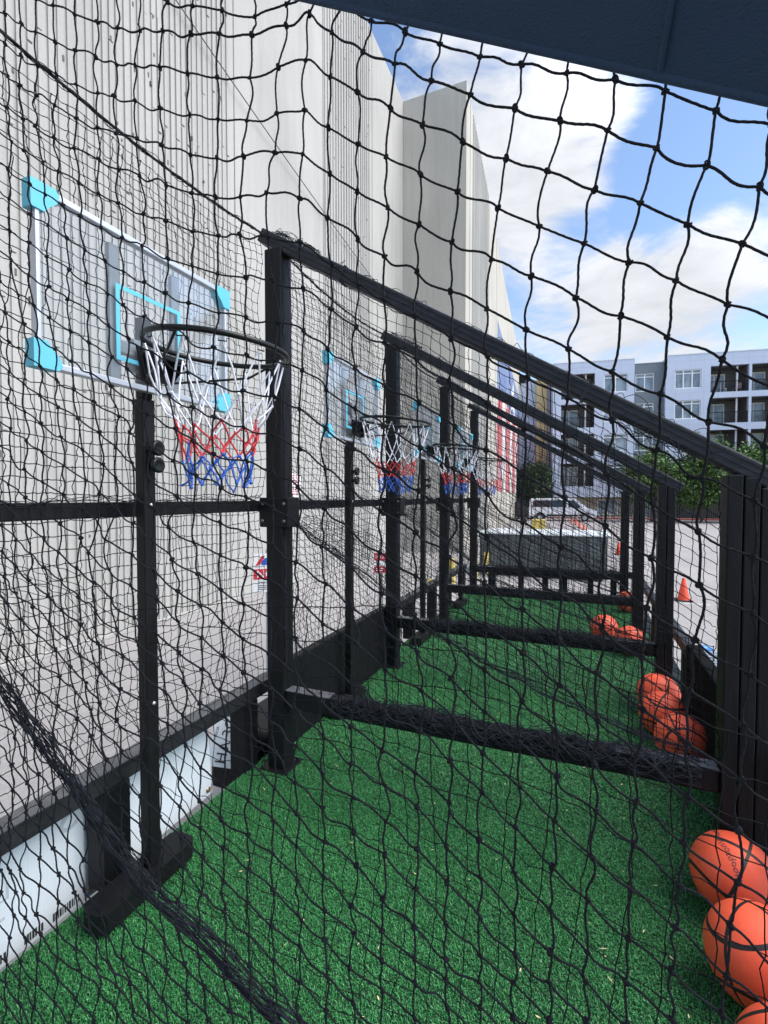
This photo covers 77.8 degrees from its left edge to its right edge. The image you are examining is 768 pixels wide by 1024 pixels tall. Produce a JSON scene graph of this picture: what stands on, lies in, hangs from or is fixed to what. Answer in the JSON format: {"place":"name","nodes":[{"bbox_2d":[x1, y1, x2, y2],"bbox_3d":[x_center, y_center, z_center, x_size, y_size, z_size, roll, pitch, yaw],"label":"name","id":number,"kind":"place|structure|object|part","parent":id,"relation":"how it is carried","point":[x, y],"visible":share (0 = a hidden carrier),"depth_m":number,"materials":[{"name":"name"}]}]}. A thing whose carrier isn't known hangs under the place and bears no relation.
{"place":"outdoors","nodes":[
{"label":"outdoors","id":0,"kind":"place"},
{"bbox_2d":[0,516,719,971],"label":"parking lot","id":1,"kind":"structure","parent":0,"point":[234,672],"depth_m":6.29,"materials":[{"name":"concrete"}]},
{"bbox_2d":[253,549,267,670],"bbox_3d":[-1.368,1.182,5.563,0.300,1.500,0.071,-1,2,-17],"label":"parking sign","id":2,"kind":"object","parent":1,"relation":"on","point":[258,562],"visible":0.42,"depth_m":5.50,"materials":[{"name":"white metal"}]},
{"bbox_2d":[0,0,525,670],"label":"concrete building","id":3,"kind":"structure","parent":1,"relation":"on","point":[440,164],"depth_m":9.15,"materials":[{"name":"paint"}]},
{"bbox_2d":[175,0,372,278],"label":"wall cable","id":4,"kind":"object","parent":3,"relation":"attached to","point":[264,127],"depth_m":10.06,"materials":[{"name":"black metal"}]},
{"bbox_2d":[292,473,300,496],"bbox_3d":[-2.170,-0.651,11.566,0.011,0.580,0.520,1,2,22],"label":"wall notice","id":5,"kind":"object","parent":3,"relation":"attached to","point":[293,490],"depth_m":11.59,"materials":[{"name":"white paper"}]},
{"bbox_2d":[0,499,716,890],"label":"court trailer","id":6,"kind":"object","parent":1,"relation":"on","point":[240,713],"visible":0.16,"depth_m":2.23,"materials":[{"name":"black metal"}]},
{"bbox_2d":[0,804,95,968],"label":"plastic sheet","id":7,"kind":"object","parent":6,"relation":"attached to","point":[47,905],"visible":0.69,"depth_m":1.50,"materials":[{"name":"grey plastic"}]},
{"bbox_2d":[129,730,211,857],"bbox_3d":[-0.896,1.104,1.942,0.010,0.425,0.540,1,2,22],"label":"plastic sheet","id":8,"kind":"object","parent":6,"relation":"attached to","point":[169,778],"visible":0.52,"depth_m":2.01,"materials":[{"name":"white plastic"}]},
{"bbox_2d":[0,594,744,1023],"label":"turf carpet","id":9,"kind":"object","parent":6,"relation":"on","point":[396,935],"depth_m":1.54,"materials":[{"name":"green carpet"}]},
{"bbox_2d":[21,175,289,936],"bbox_3d":[-0.573,0.202,1.465,0.569,2.072,0.718,1,2,22],"label":"basketball hoop","id":10,"kind":"object","parent":9,"relation":"on","point":[110,903],"visible":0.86,"depth_m":1.52,"materials":[{"name":"black metal"}]},
{"bbox_2d":[322,350,430,718],"bbox_3d":[-0.006,0.160,2.836,0.569,2.072,0.718,1,2,22],"label":"basketball hoop","id":11,"kind":"object","parent":9,"relation":"on","point":[350,429],"visible":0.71,"depth_m":2.91,"materials":[{"name":"metal"}]},
{"bbox_2d":[140,681,689,1017],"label":"leaf litter","id":12,"kind":"object","parent":9,"relation":"on","point":[506,924],"visible":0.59,"depth_m":1.37,"materials":[{"name":"beige plant"}]},
{"bbox_2d":[410,402,480,644],"bbox_3d":[0.562,0.119,4.206,0.569,2.072,0.718,1,2,22],"label":"basketball hoop","id":13,"kind":"object","parent":9,"relation":"on","point":[426,635],"visible":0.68,"depth_m":4.28,"materials":[{"name":"metal"}]},
{"bbox_2d":[452,426,505,608],"bbox_3d":[1.130,0.077,5.577,0.569,2.072,0.718,1,2,22],"label":"basketball hoop","id":14,"kind":"object","parent":9,"relation":"on","point":[461,503],"visible":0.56,"depth_m":5.65,"materials":[{"name":"metal"}]},
{"bbox_2d":[257,228,767,855],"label":"cage frame","id":15,"kind":"object","parent":9,"relation":"on","point":[735,638],"visible":0.55,"depth_m":1.70,"materials":[{"name":"black paint"}]},
{"bbox_2d":[0,28,266,841],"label":"twine net","id":16,"kind":"object","parent":15,"relation":"attached to","point":[73,92],"visible":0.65,"depth_m":1.50,"materials":[{"name":"black fabric"}]},
{"bbox_2d":[291,260,385,659],"bbox_3d":[-0.272,-0.260,2.975,0.077,2.133,1.426,1,2,22],"label":"twine net","id":17,"kind":"object","parent":15,"relation":"attached to","point":[342,307],"visible":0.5,"depth_m":2.87,"materials":[{"name":"black fabric"}]},
{"bbox_2d":[272,228,757,787],"bbox_3d":[0.347,-0.190,1.916,1.900,2.268,0.130,1,2,22],"label":"twine net","id":18,"kind":"object","parent":15,"relation":"attached to","point":[418,710],"visible":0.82,"depth_m":1.89,"materials":[{"name":"black fabric"}]},
{"bbox_2d":[381,331,684,678],"bbox_3d":[0.908,-0.082,3.295,2.003,2.560,0.150,1,2,22],"label":"cage frame","id":19,"kind":"object","parent":9,"relation":"on","point":[661,541],"visible":0.5,"depth_m":3.24,"materials":[{"name":"black paint"}]},
{"bbox_2d":[390,332,671,652],"bbox_3d":[0.912,-0.230,3.293,1.925,2.258,0.140,1,2,22],"label":"twine net","id":20,"kind":"object","parent":19,"relation":"attached to","point":[582,634],"visible":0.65,"depth_m":3.29,"materials":[{"name":"black fabric"}]},
{"bbox_2d":[436,377,649,631],"bbox_3d":[1.476,-0.123,4.666,2.003,2.560,0.150,1,2,22],"label":"cage frame","id":21,"kind":"object","parent":9,"relation":"on","point":[643,487],"visible":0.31,"depth_m":4.62,"materials":[{"name":"black paint"}]},
{"bbox_2d":[400,353,439,601],"bbox_3d":[0.302,-0.303,4.343,0.075,2.127,1.426,1,2,22],"label":"twine net","id":22,"kind":"object","parent":21,"relation":"attached to","point":[429,504],"visible":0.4,"depth_m":4.38,"materials":[{"name":"black fabric"}]},
{"bbox_2d":[438,386,468,579],"bbox_3d":[0.864,-0.347,5.716,0.076,2.126,1.426,1,2,22],"label":"twine net","id":23,"kind":"object","parent":21,"relation":"attached to","point":[454,498],"visible":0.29,"depth_m":5.78,"materials":[{"name":"black fabric"}]},
{"bbox_2d":[467,403,632,594],"bbox_3d":[2.043,-0.165,6.037,2.003,2.560,0.150,1,2,22],"label":"cage frame","id":24,"kind":"object","parent":9,"relation":"on","point":[557,453],"visible":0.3,"depth_m":6.03,"materials":[{"name":"black paint"}]},
{"bbox_2d":[473,402,620,577],"bbox_3d":[2.049,-0.321,6.030,1.918,2.267,0.137,1,2,22],"label":"twine net","id":25,"kind":"object","parent":24,"relation":"attached to","point":[568,532],"visible":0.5,"depth_m":6.07,"materials":[{"name":"black fabric"}]},
{"bbox_2d":[590,615,618,635],"bbox_3d":[1.987,1.046,4.298,0.236,0.236,0.236,-41,-6,27],"label":"basketball","id":26,"kind":"object","parent":9,"relation":"on","point":[615,625],"visible":0.38,"depth_m":4.23,"materials":[{"name":"orange rubber"}]},
{"bbox_2d":[619,591,631,611],"bbox_3d":[2.755,1.013,5.386,0.236,0.236,0.236,36,-33,13],"label":"basketball","id":27,"kind":"object","parent":9,"relation":"on","point":[629,608],"visible":0.13,"depth_m":5.33,"materials":[{"name":"orange rubber"}]},
{"bbox_2d":[615,626,642,654],"bbox_3d":[2.029,1.058,3.921,0.236,0.236,0.236,11,-21,-6],"label":"basketball","id":28,"kind":"object","parent":9,"relation":"on","point":[633,630],"visible":0.2,"depth_m":3.86,"materials":[{"name":"orange rubber"}]},
{"bbox_2d":[636,673,680,701],"bbox_3d":[1.644,1.090,2.855,0.236,0.236,0.236,-39,-2,-4],"label":"basketball","id":29,"kind":"object","parent":9,"relation":"on","point":[647,686],"visible":0.34,"depth_m":2.80,"materials":[{"name":"orange rubber"}]},
{"bbox_2d":[638,691,684,733],"bbox_3d":[1.515,1.098,2.585,0.236,0.236,0.236,21,-5,-39],"label":"basketball","id":30,"kind":"object","parent":9,"relation":"on","point":[659,714],"visible":0.34,"depth_m":2.53,"materials":[{"name":"orange rubber"}]},
{"bbox_2d":[654,713,707,758],"bbox_3d":[1.449,1.106,2.320,0.236,0.236,0.236,-28,12,20],"label":"basketball","id":31,"kind":"object","parent":9,"relation":"on","point":[682,730],"visible":0.45,"depth_m":2.26,"materials":[{"name":"orange rubber"}]},
{"bbox_2d":[689,830,767,906],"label":"basketball","id":32,"kind":"object","parent":9,"relation":"on","point":[754,877],"visible":0.68,"depth_m":1.44,"materials":[{"name":"orange rubber"}]},
{"bbox_2d":[703,897,767,1008],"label":"basketball","id":33,"kind":"object","parent":9,"relation":"on","point":[745,962],"visible":0.82,"depth_m":1.18,"materials":[{"name":"orange rubber"}]},
{"bbox_2d":[735,1001,767,1023],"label":"basketball","id":34,"kind":"object","parent":9,"relation":"on","point":[754,1013],"visible":0.88,"depth_m":1.01,"materials":[{"name":"orange rubber"}]},
{"bbox_2d":[702,645,712,650],"bbox_3d":[1.830,0.798,2.761,0.143,0.052,0.052,0,2,-6],"label":"ratchet strap","id":35,"kind":"object","parent":6,"relation":"on","point":[706,647],"visible":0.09,"depth_m":2.75,"materials":[{"name":"blue fabric"}]},
{"bbox_2d":[374,553,385,605],"bbox_3d":[-0.072,1.268,8.001,0.200,1.180,0.074,0,2,-1],"label":"red sign","id":36,"kind":"object","parent":1,"relation":"on","point":[380,563],"visible":0.31,"depth_m":7.96,"materials":[{"name":"white paint"}]},
{"bbox_2d":[515,501,538,518],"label":"dark car","id":37,"kind":"object","parent":1,"relation":"on","point":[519,513],"visible":0.09,"depth_m":46.57,"materials":[{"name":"paint"}]},
{"bbox_2d":[517,458,554,506],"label":"dark tree","id":38,"kind":"object","parent":1,"relation":"on","point":[531,482],"visible":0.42,"depth_m":48.89,"materials":[{"name":"green plant"}]},
{"bbox_2d":[531,519,545,528],"bbox_3d":[9.892,0.827,30.470,0.820,0.700,0.660,0,2,11],"label":"yellow crate","id":39,"kind":"object","parent":1,"relation":"on","point":[538,524],"visible":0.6,"depth_m":30.19,"materials":[{"name":"paint"}]},
{"bbox_2d":[478,528,610,580],"bbox_3d":[4.423,1.117,13.247,3.310,1.165,1.950,1,2,22],"label":"steel bin","id":40,"kind":"object","parent":1,"relation":"on","point":[497,561],"visible":0.27,"depth_m":12.42,"materials":[{"name":"black metal"}]},
{"bbox_2d":[529,498,597,520],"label":"white van","id":41,"kind":"object","parent":1,"relation":"on","point":[539,515],"visible":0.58,"depth_m":42.62,"materials":[{"name":"paint"}]},
{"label":"side window","id":42,"kind":"part","parent":41,"relation":"part of","materials":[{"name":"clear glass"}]},
{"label":"side window","id":43,"kind":"part","parent":41,"relation":"part of","materials":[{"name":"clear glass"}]},
{"bbox_2d":[551,517,718,520],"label":"kerb","id":44,"kind":"structure","parent":1,"relation":"on","point":[647,518],"depth_m":45.41,"materials":[{"name":"red paint"}]},
{"bbox_2d":[616,445,691,521],"bbox_3d":[23.006,-2.476,40.845,5.588,6.698,5.572,1,2,22],"label":"leafy tree","id":45,"kind":"object","parent":1,"relation":"on","point":[647,456],"visible":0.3,"depth_m":39.80,"materials":[{"name":"green plant"}]},
{"bbox_2d":[648,502,719,518],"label":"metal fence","id":46,"kind":"object","parent":1,"relation":"on","point":[699,518],"visible":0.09,"depth_m":44.03,"materials":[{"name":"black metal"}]},
{"bbox_2d":[674,578,693,602],"bbox_3d":[6.105,1.574,9.701,0.300,0.466,0.300,1,2,22],"label":"traffic cone","id":47,"kind":"object","parent":1,"relation":"on","point":[683,590],"visible":0.77,"depth_m":9.64,"materials":[{"name":"orange plastic"}]},
{"bbox_2d":[668,432,736,521],"bbox_3d":[26.712,-2.992,40.261,6.345,7.791,6.533,-2,2,-43],"label":"leafy tree","id":48,"kind":"object","parent":1,"relation":"on","point":[710,470],"visible":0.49,"depth_m":39.16,"materials":[{"name":"green plant"}]},
{"bbox_2d":[733,433,767,465],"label":"leafy tree","id":49,"kind":"object","parent":1,"relation":"on","point":[754,452],"visible":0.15,"depth_m":38.45,"materials":[{"name":"green plant"}]},
{"bbox_2d":[445,383,643,603],"bbox_3d":[1.473,-0.273,4.658,1.902,2.253,0.124,1,2,22],"label":"twine net","id":50,"kind":"object","parent":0,"point":[504,586],"visible":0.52,"depth_m":4.67,"materials":[{"name":"black fabric"}]},
{"bbox_2d":[366,17,767,379],"label":"sky","id":51,"kind":"structure","parent":0,"point":[722,208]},
{"bbox_2d":[519,348,767,517],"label":"apartment building","id":52,"kind":"structure","parent":0,"point":[690,381],"depth_m":47.39,"materials":[{"name":"grey paint"}]},
{"bbox_2d":[597,499,617,514],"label":"window","id":53,"kind":"structure","parent":52,"relation":"in","point":[610,504],"depth_m":49.11,"materials":[{"name":"grey glass"}]},
{"bbox_2d":[603,413,619,421],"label":"window","id":54,"kind":"structure","parent":52,"relation":"in","point":[607,415],"depth_m":48.26,"materials":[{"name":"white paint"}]},
{"bbox_2d":[603,434,626,450],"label":"window","id":55,"kind":"structure","parent":52,"relation":"in","point":[619,441],"depth_m":48.08,"materials":[{"name":"grey glass"}]},
{"bbox_2d":[604,373,627,391],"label":"window","id":56,"kind":"structure","parent":52,"relation":"in","point":[620,385],"depth_m":47.93,"materials":[{"name":"grey glass"}]},
{"bbox_2d":[607,464,624,472],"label":"window","id":57,"kind":"structure","parent":52,"relation":"in","point":[617,467],"depth_m":48.16,"materials":[{"name":"white glass"}]},
{"bbox_2d":[634,434,652,450],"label":"window","id":58,"kind":"structure","parent":52,"relation":"in","point":[641,438],"depth_m":47.98,"materials":[{"name":"grey glass"}]},
{"bbox_2d":[635,373,653,391],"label":"window","id":59,"kind":"structure","parent":52,"relation":"in","point":[646,381],"depth_m":47.78,"materials":[{"name":"grey glass"}]},
{"bbox_2d":[637,403,653,410],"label":"window","id":60,"kind":"structure","parent":52,"relation":"in","point":[651,405],"depth_m":47.78,"materials":[{"name":"grey glass"}]},
{"bbox_2d":[674,400,700,418],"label":"window","id":61,"kind":"structure","parent":52,"relation":"in","point":[693,405],"depth_m":46.46,"materials":[{"name":"grey glass"}]},
{"bbox_2d":[675,369,700,388],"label":"window","id":62,"kind":"structure","parent":52,"relation":"in","point":[684,379],"depth_m":46.38,"materials":[{"name":"grey glass"}]},
{"bbox_3d":[-0.227,-0.036,0.553,2.003,2.635,0.150,1,2,22],"label":"cage frame","id":63,"kind":"object","parent":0,"visible":0},
{"bbox_2d":[0,0,767,1023],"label":"rope net","id":64,"kind":"object","parent":63,"relation":"hanging from","point":[708,422],"visible":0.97,"depth_m":0.49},
{"bbox_2d":[0,547,767,1023],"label":"twine net","id":65,"kind":"object","parent":63,"relation":"attached to","point":[182,921],"visible":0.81,"depth_m":0.61,"materials":[{"name":"black fabric"}]},
{"bbox_2d":[294,0,767,107],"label":"canopy","id":66,"kind":"object","parent":63,"relation":"attached to","point":[719,48],"visible":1,"depth_m":0.33,"materials":[{"name":"blue fabric"}]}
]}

